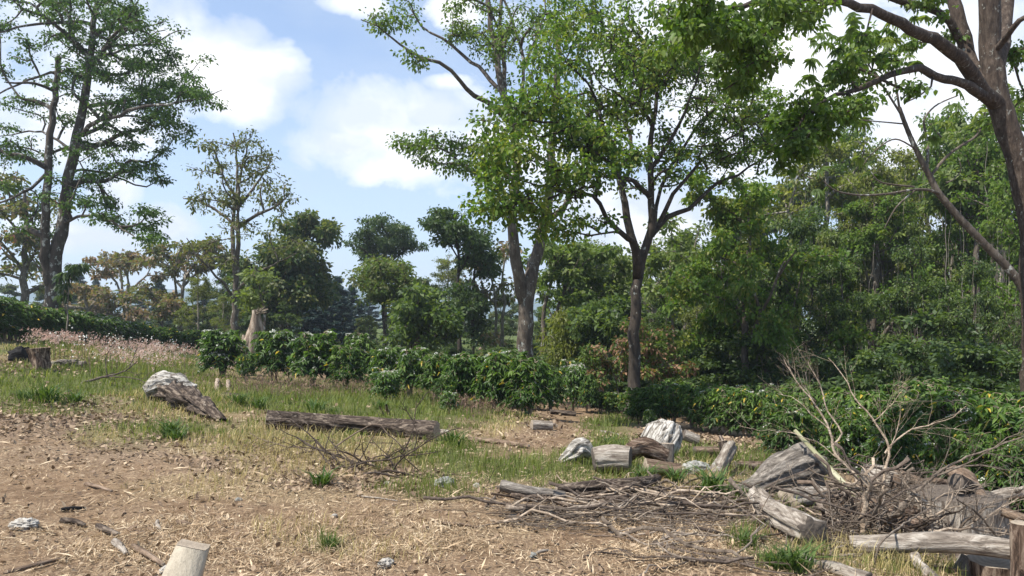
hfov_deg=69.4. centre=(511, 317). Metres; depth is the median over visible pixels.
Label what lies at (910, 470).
stick
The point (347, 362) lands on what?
coffee bush
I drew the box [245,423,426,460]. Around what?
dead twigs
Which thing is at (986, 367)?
understory shrub
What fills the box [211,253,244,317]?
broad tree
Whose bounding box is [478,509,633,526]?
stick
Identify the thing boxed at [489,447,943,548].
brushwood
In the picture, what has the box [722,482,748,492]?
stick
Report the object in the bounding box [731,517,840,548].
stick
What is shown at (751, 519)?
stick
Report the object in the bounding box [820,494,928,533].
rotted debris
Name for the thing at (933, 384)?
coffee bush
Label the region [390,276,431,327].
distant tree
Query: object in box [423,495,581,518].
stick
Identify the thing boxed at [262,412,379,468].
dead twigs
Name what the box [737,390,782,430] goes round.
coffee bush
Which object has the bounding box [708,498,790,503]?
stick
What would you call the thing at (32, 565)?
stick
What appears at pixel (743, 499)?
stick
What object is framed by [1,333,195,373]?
flower stems
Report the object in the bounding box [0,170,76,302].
sparse tree
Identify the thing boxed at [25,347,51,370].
broken stump
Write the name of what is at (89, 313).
coffee bush
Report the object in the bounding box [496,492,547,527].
stick
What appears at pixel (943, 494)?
dead branch
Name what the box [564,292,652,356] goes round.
bushy tree
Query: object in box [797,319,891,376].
understory shrub
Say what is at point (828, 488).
stick
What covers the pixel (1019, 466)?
coffee bush
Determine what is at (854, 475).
stick
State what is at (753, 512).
stick
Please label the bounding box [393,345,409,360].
coffee bush
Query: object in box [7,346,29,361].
burnt stump
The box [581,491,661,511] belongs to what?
stick
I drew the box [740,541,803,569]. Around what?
grass tuft
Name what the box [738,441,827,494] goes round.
flared butt
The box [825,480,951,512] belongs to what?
stick
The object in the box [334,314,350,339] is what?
distant tree
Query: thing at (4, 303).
coffee bush
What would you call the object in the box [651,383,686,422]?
coffee bush
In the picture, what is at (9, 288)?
distant tree
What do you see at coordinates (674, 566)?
stick
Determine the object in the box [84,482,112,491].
stick
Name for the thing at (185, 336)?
coffee bush
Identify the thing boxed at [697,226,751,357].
distant tree
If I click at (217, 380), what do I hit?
stump
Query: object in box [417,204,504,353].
wind swept tree
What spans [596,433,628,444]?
grass tuft
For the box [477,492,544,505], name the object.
stick
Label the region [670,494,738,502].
stick
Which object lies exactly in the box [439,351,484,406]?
coffee bush
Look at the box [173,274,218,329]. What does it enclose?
broad tree
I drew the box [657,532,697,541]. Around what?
stick
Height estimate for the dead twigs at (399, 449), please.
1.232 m
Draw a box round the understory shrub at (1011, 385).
[987,344,1021,399]
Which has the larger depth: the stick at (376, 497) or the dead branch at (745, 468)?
the dead branch at (745, 468)
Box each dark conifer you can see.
[70,274,94,311]
[92,280,102,301]
[131,298,151,325]
[144,281,170,325]
[193,283,216,329]
[204,291,229,327]
[291,307,324,336]
[295,306,337,334]
[308,301,347,340]
[326,275,355,340]
[333,295,359,342]
[346,285,372,330]
[346,303,375,338]
[363,299,382,328]
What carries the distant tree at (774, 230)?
on the ground at (12, 489)
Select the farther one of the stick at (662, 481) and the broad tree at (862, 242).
the broad tree at (862, 242)
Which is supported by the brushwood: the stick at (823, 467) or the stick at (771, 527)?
the stick at (823, 467)
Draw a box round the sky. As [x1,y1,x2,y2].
[0,0,1023,301]
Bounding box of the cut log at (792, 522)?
[746,485,826,546]
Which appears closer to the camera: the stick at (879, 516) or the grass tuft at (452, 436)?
the stick at (879, 516)
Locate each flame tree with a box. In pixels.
[61,280,154,321]
[82,248,176,320]
[116,236,230,330]
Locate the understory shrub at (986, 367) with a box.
[930,343,1010,401]
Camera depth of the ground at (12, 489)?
6.41 m
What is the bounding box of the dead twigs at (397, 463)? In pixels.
[329,409,462,478]
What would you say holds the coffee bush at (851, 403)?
on the ground at (12, 489)
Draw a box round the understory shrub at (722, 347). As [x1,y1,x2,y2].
[689,332,776,390]
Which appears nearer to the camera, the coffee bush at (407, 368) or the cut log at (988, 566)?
the cut log at (988, 566)
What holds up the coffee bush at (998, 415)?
on the ground at (12, 489)
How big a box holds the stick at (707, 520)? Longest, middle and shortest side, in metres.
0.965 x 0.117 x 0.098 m
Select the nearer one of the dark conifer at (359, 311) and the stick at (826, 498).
the stick at (826, 498)
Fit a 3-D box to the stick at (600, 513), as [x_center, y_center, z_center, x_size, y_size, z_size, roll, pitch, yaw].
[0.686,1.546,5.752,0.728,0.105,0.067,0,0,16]
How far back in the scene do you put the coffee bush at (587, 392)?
22.85 m
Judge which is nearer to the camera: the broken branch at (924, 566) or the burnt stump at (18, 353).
the broken branch at (924, 566)
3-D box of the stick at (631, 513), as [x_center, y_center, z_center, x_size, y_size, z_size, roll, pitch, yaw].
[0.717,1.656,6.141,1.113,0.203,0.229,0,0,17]
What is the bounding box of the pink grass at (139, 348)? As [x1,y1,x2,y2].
[17,327,235,371]
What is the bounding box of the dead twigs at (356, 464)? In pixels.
[309,411,501,487]
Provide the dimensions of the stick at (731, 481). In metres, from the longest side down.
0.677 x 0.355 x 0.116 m
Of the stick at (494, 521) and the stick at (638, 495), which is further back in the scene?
the stick at (638, 495)
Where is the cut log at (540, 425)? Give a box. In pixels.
[530,420,552,429]
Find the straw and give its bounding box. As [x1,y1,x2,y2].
[0,386,1022,575]
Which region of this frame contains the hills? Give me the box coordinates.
[0,288,934,320]
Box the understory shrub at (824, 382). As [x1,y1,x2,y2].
[778,344,847,395]
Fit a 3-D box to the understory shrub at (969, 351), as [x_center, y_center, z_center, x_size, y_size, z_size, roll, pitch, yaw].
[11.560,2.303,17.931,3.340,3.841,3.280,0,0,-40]
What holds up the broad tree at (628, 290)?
on the ground at (12, 489)
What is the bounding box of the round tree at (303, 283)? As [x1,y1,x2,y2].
[215,207,345,334]
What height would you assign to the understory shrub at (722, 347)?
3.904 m
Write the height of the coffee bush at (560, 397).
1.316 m
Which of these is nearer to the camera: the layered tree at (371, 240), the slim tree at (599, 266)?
the slim tree at (599, 266)
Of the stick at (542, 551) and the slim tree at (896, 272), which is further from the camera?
the slim tree at (896, 272)
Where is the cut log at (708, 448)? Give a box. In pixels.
[692,446,719,456]
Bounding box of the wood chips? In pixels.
[0,400,1014,575]
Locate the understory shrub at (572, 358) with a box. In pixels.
[554,355,589,386]
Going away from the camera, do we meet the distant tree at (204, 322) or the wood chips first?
the wood chips
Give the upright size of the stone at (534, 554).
0.029 m
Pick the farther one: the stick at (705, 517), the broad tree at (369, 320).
the broad tree at (369, 320)
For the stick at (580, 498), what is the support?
on the ground at (12, 489)
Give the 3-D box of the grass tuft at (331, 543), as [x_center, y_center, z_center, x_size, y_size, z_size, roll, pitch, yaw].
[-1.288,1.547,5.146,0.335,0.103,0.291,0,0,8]
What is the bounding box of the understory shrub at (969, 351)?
[923,333,1012,395]
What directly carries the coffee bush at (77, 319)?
on the ground at (12, 489)
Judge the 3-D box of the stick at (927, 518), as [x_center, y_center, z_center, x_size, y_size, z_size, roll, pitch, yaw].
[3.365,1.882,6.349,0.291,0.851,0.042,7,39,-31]
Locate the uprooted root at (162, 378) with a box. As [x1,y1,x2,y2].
[142,370,197,399]
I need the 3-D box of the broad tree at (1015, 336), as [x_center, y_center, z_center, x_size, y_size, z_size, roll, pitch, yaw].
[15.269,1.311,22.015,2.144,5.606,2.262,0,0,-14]
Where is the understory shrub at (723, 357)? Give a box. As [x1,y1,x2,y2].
[688,331,740,382]
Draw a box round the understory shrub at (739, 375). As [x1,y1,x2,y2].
[725,332,809,390]
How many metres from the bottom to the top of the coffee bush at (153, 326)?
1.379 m
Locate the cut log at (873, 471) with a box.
[860,464,909,484]
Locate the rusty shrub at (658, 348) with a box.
[575,316,699,408]
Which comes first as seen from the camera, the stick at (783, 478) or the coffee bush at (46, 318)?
the stick at (783, 478)
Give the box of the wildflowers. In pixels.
[50,325,191,362]
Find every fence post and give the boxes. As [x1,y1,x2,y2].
[162,539,210,575]
[1009,520,1023,575]
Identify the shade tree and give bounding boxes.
[0,0,231,339]
[640,0,1023,397]
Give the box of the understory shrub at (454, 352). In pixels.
[449,348,474,354]
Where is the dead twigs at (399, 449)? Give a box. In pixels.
[340,381,444,467]
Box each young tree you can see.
[52,262,92,338]
[231,265,279,370]
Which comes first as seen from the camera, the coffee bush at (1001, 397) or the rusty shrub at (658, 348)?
the coffee bush at (1001, 397)
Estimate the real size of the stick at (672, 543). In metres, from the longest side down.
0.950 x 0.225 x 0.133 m
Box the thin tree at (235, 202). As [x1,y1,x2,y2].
[182,125,313,335]
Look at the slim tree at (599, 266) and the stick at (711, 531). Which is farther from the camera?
the slim tree at (599, 266)
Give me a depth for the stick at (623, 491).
6.80 m
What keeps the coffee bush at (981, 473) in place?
on the ground at (12, 489)
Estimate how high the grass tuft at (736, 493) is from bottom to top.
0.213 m
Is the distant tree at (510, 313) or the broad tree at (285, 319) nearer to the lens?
the broad tree at (285, 319)
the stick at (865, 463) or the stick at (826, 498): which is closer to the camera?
the stick at (826, 498)
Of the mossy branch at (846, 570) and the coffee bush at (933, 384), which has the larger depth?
the coffee bush at (933, 384)
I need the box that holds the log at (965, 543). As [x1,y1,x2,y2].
[849,532,1009,559]
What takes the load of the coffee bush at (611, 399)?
on the ground at (12, 489)
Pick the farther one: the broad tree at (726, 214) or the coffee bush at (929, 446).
the broad tree at (726, 214)
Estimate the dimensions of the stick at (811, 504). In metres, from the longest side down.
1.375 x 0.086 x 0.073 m
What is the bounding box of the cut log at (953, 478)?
[947,473,983,492]
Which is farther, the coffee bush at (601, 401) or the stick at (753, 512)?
the coffee bush at (601, 401)
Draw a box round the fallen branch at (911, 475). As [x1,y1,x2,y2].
[894,470,937,484]
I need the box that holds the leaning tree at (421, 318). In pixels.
[379,281,465,354]
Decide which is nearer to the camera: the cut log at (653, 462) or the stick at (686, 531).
the stick at (686, 531)
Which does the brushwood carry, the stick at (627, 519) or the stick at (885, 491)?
the stick at (885, 491)
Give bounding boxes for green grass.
[0,337,971,575]
[0,354,803,513]
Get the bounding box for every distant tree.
[0,283,20,297]
[31,291,43,306]
[68,293,82,309]
[148,307,170,327]
[169,301,189,331]
[184,284,218,330]
[202,306,220,330]
[224,300,243,337]
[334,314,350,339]
[354,318,367,334]
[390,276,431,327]
[450,295,470,338]
[464,308,494,335]
[488,294,517,336]
[507,302,533,335]
[533,306,549,335]
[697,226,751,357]
[718,197,773,261]
[764,178,825,334]
[831,165,890,347]
[870,164,957,336]
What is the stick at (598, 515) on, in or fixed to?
on the ground at (12, 489)
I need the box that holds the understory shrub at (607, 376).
[576,361,614,389]
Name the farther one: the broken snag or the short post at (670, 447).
the broken snag
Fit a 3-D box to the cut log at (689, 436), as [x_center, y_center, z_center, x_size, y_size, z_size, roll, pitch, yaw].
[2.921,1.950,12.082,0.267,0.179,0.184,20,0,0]
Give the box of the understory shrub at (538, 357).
[534,352,562,377]
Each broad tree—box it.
[151,309,172,327]
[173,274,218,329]
[181,304,202,331]
[200,302,229,330]
[206,293,240,331]
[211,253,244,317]
[212,298,248,338]
[268,301,303,347]
[359,313,378,339]
[360,318,381,345]
[377,308,395,345]
[429,254,476,343]
[485,314,515,349]
[533,240,566,355]
[533,309,552,350]
[577,240,626,358]
[603,255,650,364]
[605,295,651,368]
[627,236,666,323]
[640,298,681,365]
[653,240,703,329]
[654,302,719,350]
[656,165,875,384]
[677,255,738,338]
[737,205,856,377]
[741,134,925,340]
[748,247,820,388]
[788,117,890,347]
[803,252,883,380]
[815,155,934,343]
[819,179,940,369]
[873,234,962,345]
[874,144,1017,346]
[905,124,1018,371]
[907,99,1004,342]
[924,253,1016,377]
[928,170,1021,372]
[980,259,1017,370]
[990,282,1021,376]
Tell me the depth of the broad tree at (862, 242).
32.70 m
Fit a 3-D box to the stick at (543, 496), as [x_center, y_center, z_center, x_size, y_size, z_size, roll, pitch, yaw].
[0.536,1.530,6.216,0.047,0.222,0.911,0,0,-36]
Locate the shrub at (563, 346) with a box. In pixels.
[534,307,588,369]
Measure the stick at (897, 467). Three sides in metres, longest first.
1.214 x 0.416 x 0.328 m
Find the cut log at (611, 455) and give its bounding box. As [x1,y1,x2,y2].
[591,444,631,473]
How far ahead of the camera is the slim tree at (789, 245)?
36.57 m
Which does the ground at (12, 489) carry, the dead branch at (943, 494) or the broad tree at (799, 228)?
the broad tree at (799, 228)
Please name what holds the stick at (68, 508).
on the ground at (12, 489)
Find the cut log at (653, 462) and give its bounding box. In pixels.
[642,458,682,476]
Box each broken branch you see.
[906,478,947,494]
[909,551,938,575]
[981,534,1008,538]
[991,486,1023,498]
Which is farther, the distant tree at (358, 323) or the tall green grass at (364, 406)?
the distant tree at (358, 323)
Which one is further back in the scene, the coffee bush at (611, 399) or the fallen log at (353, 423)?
the coffee bush at (611, 399)
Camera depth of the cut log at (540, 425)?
13.08 m
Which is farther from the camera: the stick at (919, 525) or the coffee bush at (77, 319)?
the coffee bush at (77, 319)
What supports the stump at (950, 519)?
on the ground at (12, 489)
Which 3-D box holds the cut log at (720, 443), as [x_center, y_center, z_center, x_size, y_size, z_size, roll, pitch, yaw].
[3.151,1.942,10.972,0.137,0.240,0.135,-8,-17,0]
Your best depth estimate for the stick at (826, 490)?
7.26 m
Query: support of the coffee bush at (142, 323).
on the ground at (12, 489)
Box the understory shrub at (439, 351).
[430,348,452,359]
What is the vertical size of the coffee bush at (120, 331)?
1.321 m
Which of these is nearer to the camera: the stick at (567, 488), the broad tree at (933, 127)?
the stick at (567, 488)
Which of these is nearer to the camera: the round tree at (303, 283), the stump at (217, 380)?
the stump at (217, 380)
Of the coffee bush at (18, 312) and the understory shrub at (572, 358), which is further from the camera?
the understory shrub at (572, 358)
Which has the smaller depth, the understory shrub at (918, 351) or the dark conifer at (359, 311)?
the understory shrub at (918, 351)
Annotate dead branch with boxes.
[81,331,151,385]
[713,336,884,492]
[734,462,760,476]
[784,454,834,494]
[785,457,840,490]
[800,350,970,490]
[854,394,1023,532]
[872,480,944,567]
[889,468,918,496]
[901,473,989,530]
[917,459,995,516]
[928,470,1023,535]
[949,481,1022,531]
[953,485,996,534]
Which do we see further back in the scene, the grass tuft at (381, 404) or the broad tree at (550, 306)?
the broad tree at (550, 306)
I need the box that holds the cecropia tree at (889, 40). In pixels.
[794,12,1019,292]
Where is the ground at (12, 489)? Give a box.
[0,321,1023,575]
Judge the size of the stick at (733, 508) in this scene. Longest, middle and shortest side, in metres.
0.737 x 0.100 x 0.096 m
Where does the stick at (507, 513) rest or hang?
on the ground at (12, 489)
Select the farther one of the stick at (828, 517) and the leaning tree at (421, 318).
the leaning tree at (421, 318)
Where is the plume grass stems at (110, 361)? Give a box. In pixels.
[23,333,229,378]
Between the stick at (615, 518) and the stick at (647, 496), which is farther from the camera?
the stick at (647, 496)
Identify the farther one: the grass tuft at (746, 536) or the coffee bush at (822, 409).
the coffee bush at (822, 409)
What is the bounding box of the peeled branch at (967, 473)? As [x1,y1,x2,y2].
[946,465,1023,520]
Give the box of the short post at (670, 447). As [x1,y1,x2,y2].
[661,443,673,462]
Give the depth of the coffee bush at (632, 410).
19.87 m
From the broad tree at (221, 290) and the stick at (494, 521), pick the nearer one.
the stick at (494, 521)
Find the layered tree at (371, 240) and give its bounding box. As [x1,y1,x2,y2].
[343,212,431,345]
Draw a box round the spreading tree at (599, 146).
[454,0,793,420]
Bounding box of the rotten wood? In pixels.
[51,359,88,367]
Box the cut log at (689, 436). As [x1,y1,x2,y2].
[683,430,699,444]
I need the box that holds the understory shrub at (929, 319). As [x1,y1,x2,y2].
[874,301,1019,379]
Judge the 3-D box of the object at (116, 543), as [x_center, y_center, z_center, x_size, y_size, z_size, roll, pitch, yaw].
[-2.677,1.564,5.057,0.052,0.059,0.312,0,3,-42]
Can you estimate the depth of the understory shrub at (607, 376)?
30.53 m
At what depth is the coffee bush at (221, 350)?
24.14 m
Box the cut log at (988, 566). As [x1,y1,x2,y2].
[967,554,1009,575]
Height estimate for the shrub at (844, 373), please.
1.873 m
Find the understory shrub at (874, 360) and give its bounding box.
[826,343,929,395]
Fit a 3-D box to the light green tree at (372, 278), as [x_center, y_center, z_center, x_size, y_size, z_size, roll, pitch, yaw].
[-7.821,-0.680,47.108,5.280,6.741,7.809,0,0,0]
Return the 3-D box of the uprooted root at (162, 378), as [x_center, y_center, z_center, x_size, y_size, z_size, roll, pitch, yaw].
[-6.309,1.265,13.660,0.949,0.592,0.565,1,0,-7]
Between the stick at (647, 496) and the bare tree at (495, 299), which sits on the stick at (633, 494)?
the stick at (647, 496)
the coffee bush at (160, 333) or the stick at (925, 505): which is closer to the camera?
the stick at (925, 505)
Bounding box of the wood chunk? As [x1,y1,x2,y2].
[559,437,592,462]
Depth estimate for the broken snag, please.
26.34 m
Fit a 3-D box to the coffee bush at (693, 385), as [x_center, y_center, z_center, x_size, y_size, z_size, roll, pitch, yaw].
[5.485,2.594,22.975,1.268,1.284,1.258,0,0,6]
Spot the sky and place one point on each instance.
(324, 93)
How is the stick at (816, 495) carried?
on the stick
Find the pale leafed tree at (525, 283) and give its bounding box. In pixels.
[358,0,586,361]
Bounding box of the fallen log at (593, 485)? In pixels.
[555,474,661,494]
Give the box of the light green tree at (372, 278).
[340,253,427,348]
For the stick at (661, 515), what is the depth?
6.10 m
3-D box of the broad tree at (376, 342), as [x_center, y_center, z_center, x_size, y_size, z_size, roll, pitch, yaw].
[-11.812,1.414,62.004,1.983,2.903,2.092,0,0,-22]
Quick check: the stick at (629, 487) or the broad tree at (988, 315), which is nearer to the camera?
the stick at (629, 487)
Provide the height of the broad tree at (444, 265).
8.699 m
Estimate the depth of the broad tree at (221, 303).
49.70 m
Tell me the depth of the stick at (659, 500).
6.66 m
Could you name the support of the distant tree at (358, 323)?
on the ground at (12, 489)
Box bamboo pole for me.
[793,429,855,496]
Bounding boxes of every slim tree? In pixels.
[558,238,622,307]
[722,259,767,340]
[757,254,791,314]
[767,231,810,323]
[804,220,866,343]
[840,223,870,348]
[880,203,926,335]
[901,222,954,346]
[907,82,1023,343]
[924,187,973,314]
[980,201,1017,334]
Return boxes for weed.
[438,391,458,411]
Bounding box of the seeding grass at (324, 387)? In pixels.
[184,370,554,417]
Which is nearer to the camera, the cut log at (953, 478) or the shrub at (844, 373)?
the cut log at (953, 478)
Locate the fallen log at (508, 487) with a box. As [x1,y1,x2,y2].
[499,480,565,497]
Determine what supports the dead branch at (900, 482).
in the brushwood
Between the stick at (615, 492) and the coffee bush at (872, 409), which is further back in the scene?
the coffee bush at (872, 409)
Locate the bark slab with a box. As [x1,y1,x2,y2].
[731,461,763,469]
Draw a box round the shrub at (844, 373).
[823,366,880,385]
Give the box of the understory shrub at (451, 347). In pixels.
[439,340,466,354]
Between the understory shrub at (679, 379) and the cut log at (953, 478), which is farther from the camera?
the understory shrub at (679, 379)
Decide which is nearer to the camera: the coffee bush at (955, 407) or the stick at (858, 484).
the stick at (858, 484)
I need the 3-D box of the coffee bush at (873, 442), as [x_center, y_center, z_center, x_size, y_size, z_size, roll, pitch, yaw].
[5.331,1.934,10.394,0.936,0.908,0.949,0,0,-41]
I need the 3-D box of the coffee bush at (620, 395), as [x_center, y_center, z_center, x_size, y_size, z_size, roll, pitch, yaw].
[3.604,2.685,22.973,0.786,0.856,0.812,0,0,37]
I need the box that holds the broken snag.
[234,307,267,363]
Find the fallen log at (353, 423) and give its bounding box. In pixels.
[265,410,440,441]
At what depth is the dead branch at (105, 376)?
16.00 m
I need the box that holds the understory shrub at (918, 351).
[865,331,979,387]
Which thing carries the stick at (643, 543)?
on the ground at (12, 489)
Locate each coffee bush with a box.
[0,297,19,335]
[0,301,33,340]
[0,322,7,338]
[2,303,44,341]
[7,305,58,342]
[8,296,30,338]
[21,307,68,343]
[40,311,80,342]
[58,311,94,341]
[73,310,96,343]
[75,314,103,345]
[86,314,107,344]
[89,319,116,346]
[102,315,120,345]
[104,321,128,347]
[116,321,142,347]
[124,321,146,347]
[132,325,155,347]
[134,323,162,347]
[145,327,168,346]
[163,326,182,348]
[174,331,193,350]
[187,330,204,352]
[195,328,250,377]
[235,353,257,382]
[249,329,296,382]
[283,328,337,384]
[322,345,368,389]
[343,332,378,381]
[363,347,400,388]
[367,367,402,400]
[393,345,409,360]
[393,345,428,397]
[414,352,451,401]
[432,374,457,401]
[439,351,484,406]
[467,351,517,412]
[476,349,505,399]
[497,357,560,416]
[503,348,529,408]
[533,369,568,410]
[557,359,586,410]
[573,373,599,412]
[590,391,610,413]
[600,381,618,392]
[603,391,621,414]
[615,392,627,410]
[619,387,660,422]
[632,382,677,422]
[640,409,657,425]
[646,378,678,387]
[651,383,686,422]
[669,384,706,427]
[678,381,699,420]
[685,386,721,431]
[694,382,730,424]
[697,386,753,436]
[720,388,764,436]
[726,383,758,391]
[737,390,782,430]
[752,394,827,454]
[755,383,782,428]
[780,383,819,403]
[788,389,834,427]
[811,396,855,450]
[815,385,894,467]
[818,408,877,473]
[838,389,920,466]
[854,424,920,476]
[878,376,955,401]
[890,394,954,470]
[907,422,977,478]
[908,392,1010,463]
[932,388,1014,404]
[948,432,1023,510]
[953,397,1023,448]
[982,391,1023,410]
[986,404,1023,450]
[986,438,1023,510]
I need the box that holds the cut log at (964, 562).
[953,554,977,575]
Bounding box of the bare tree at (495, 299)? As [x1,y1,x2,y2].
[459,238,525,355]
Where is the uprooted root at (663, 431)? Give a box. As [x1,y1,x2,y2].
[640,419,682,457]
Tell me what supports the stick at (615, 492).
on the ground at (12, 489)
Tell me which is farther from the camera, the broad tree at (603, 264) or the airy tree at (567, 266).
the broad tree at (603, 264)
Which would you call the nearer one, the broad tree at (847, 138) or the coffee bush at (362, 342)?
the coffee bush at (362, 342)
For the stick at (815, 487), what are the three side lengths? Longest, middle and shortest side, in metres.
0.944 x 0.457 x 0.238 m
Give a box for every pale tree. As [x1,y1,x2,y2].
[539,253,645,378]
[627,212,722,342]
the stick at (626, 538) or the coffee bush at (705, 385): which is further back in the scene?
the coffee bush at (705, 385)
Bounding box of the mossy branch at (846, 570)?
[799,550,872,575]
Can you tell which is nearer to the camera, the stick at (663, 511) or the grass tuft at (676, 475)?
the stick at (663, 511)
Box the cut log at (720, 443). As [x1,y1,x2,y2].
[718,440,726,450]
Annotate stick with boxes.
[7,557,69,572]
[59,517,85,526]
[60,506,85,511]
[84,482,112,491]
[95,523,120,535]
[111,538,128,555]
[130,543,164,566]
[155,519,160,529]
[177,520,191,524]
[357,495,397,500]
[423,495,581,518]
[441,522,479,528]
[464,491,500,496]
[468,436,529,447]
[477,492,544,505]
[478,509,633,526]
[486,512,540,514]
[490,504,567,522]
[491,492,690,508]
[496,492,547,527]
[499,496,635,532]
[503,508,597,519]
[506,500,628,511]
[508,499,761,515]
[511,493,593,501]
[512,473,627,505]
[535,549,552,554]
[537,473,644,509]
[542,480,683,498]
[542,493,606,519]
[543,497,595,503]
[547,501,650,521]
[549,481,747,511]
[554,509,646,525]
[559,504,667,513]
[566,486,717,511]
[566,511,627,524]
[568,531,711,548]
[569,495,674,525]
[579,511,725,525]
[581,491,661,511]
[582,513,646,524]
[587,495,636,511]
[588,547,725,560]
[593,476,752,513]
[595,482,726,509]
[596,481,675,512]
[598,491,743,515]
[599,500,719,521]
[601,488,832,575]
[602,491,666,500]
[605,495,759,508]
[606,487,738,495]
[607,486,673,511]
[608,528,695,561]
[610,549,753,563]
[618,507,681,519]
[620,490,675,498]
[621,487,725,515]
[622,483,683,490]
[622,555,696,562]
[632,493,718,516]
[635,527,733,539]
[636,476,695,499]
[638,508,674,575]
[639,499,729,511]
[642,497,687,562]
[645,520,729,549]
[647,470,747,526]
[651,548,791,569]
[652,540,793,573]
[655,545,726,569]
[657,527,752,540]
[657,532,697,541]
[661,476,762,487]
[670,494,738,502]
[673,487,737,503]
[674,485,726,488]
[674,507,767,522]
[674,529,846,544]
[674,545,767,565]
[679,518,738,521]
[694,492,774,507]
[694,495,765,562]
[694,525,967,571]
[696,473,868,528]
[706,507,758,511]
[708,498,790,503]
[715,495,790,504]
[717,521,815,548]
[719,484,796,504]
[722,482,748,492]
[723,507,801,522]
[727,465,814,493]
[728,476,745,495]
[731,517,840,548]
[735,488,782,524]
[735,517,781,541]
[743,483,786,505]
[743,497,839,506]
[752,545,860,556]
[758,490,834,552]
[758,544,853,556]
[764,521,863,565]
[770,485,913,531]
[775,533,793,551]
[792,505,844,526]
[795,488,847,504]
[797,480,850,503]
[805,505,833,523]
[808,462,911,496]
[808,468,895,512]
[811,478,866,533]
[813,453,855,527]
[814,454,943,474]
[814,484,922,527]
[816,502,856,534]
[819,463,879,489]
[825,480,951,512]
[825,482,847,523]
[828,483,859,497]
[833,480,901,498]
[833,496,900,513]
[834,442,877,513]
[834,468,878,489]
[837,453,895,473]
[840,481,886,487]
[841,513,879,533]
[841,524,913,538]
[852,488,888,527]
[858,457,874,534]
[866,457,909,530]
[867,516,909,532]
[876,495,884,529]
[880,502,905,529]
[880,502,910,516]
[888,517,940,532]
[897,467,914,494]
[912,500,972,531]
[917,481,940,528]
[917,508,932,531]
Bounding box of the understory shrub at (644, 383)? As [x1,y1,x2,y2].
[640,378,650,387]
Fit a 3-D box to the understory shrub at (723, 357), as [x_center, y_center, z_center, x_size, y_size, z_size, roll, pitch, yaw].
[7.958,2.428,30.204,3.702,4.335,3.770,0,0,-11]
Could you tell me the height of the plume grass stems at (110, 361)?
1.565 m
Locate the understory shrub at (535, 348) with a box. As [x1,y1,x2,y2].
[533,340,540,356]
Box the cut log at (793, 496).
[777,486,836,509]
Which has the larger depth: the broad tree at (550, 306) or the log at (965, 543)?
the broad tree at (550, 306)
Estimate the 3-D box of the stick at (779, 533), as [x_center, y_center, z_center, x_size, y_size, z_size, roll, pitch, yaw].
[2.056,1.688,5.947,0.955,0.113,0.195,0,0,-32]
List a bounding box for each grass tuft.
[11,387,35,399]
[25,382,66,402]
[61,388,99,403]
[144,416,197,437]
[157,426,191,440]
[219,391,256,404]
[247,396,287,409]
[295,464,344,486]
[305,398,333,412]
[316,532,351,548]
[319,405,345,414]
[373,399,389,409]
[379,404,389,415]
[424,427,478,446]
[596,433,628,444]
[627,461,668,476]
[653,463,697,483]
[666,460,748,498]
[714,481,755,498]
[722,524,774,547]
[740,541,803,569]
[757,534,837,575]
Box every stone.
[8,517,39,530]
[159,565,165,573]
[377,558,394,568]
[434,476,453,487]
[529,552,536,557]
[682,460,709,474]
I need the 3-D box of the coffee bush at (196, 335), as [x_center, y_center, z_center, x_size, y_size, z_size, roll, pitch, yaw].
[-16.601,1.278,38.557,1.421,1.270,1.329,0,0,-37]
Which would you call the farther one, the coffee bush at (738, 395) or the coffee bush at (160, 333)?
the coffee bush at (160, 333)
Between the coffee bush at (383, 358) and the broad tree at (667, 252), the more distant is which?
the broad tree at (667, 252)
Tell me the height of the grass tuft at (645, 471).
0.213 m
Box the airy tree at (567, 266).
[521,236,630,363]
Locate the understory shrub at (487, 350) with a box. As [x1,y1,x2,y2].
[477,344,507,357]
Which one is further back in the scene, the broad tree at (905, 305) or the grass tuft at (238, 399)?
the broad tree at (905, 305)
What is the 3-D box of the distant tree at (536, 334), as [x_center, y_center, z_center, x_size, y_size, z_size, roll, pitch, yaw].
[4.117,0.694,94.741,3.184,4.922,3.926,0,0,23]
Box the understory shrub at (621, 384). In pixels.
[601,372,641,392]
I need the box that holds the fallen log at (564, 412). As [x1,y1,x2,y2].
[550,409,575,415]
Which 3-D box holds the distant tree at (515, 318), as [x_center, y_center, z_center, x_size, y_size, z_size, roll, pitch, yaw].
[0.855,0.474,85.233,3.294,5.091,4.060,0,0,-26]
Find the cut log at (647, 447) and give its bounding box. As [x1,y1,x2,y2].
[625,436,668,461]
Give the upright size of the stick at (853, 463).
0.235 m
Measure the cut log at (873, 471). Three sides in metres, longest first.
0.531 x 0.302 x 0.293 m
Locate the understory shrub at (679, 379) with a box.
[663,348,723,384]
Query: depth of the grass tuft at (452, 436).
9.75 m
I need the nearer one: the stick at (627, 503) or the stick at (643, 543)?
the stick at (643, 543)
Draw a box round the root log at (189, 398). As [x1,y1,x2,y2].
[153,380,226,421]
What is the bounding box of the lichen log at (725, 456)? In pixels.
[707,440,736,476]
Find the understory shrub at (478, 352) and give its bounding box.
[475,338,511,356]
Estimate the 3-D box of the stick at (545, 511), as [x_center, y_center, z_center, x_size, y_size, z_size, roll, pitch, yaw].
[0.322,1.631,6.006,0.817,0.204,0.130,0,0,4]
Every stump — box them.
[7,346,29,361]
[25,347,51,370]
[214,378,229,390]
[887,474,901,496]
[907,484,1009,536]

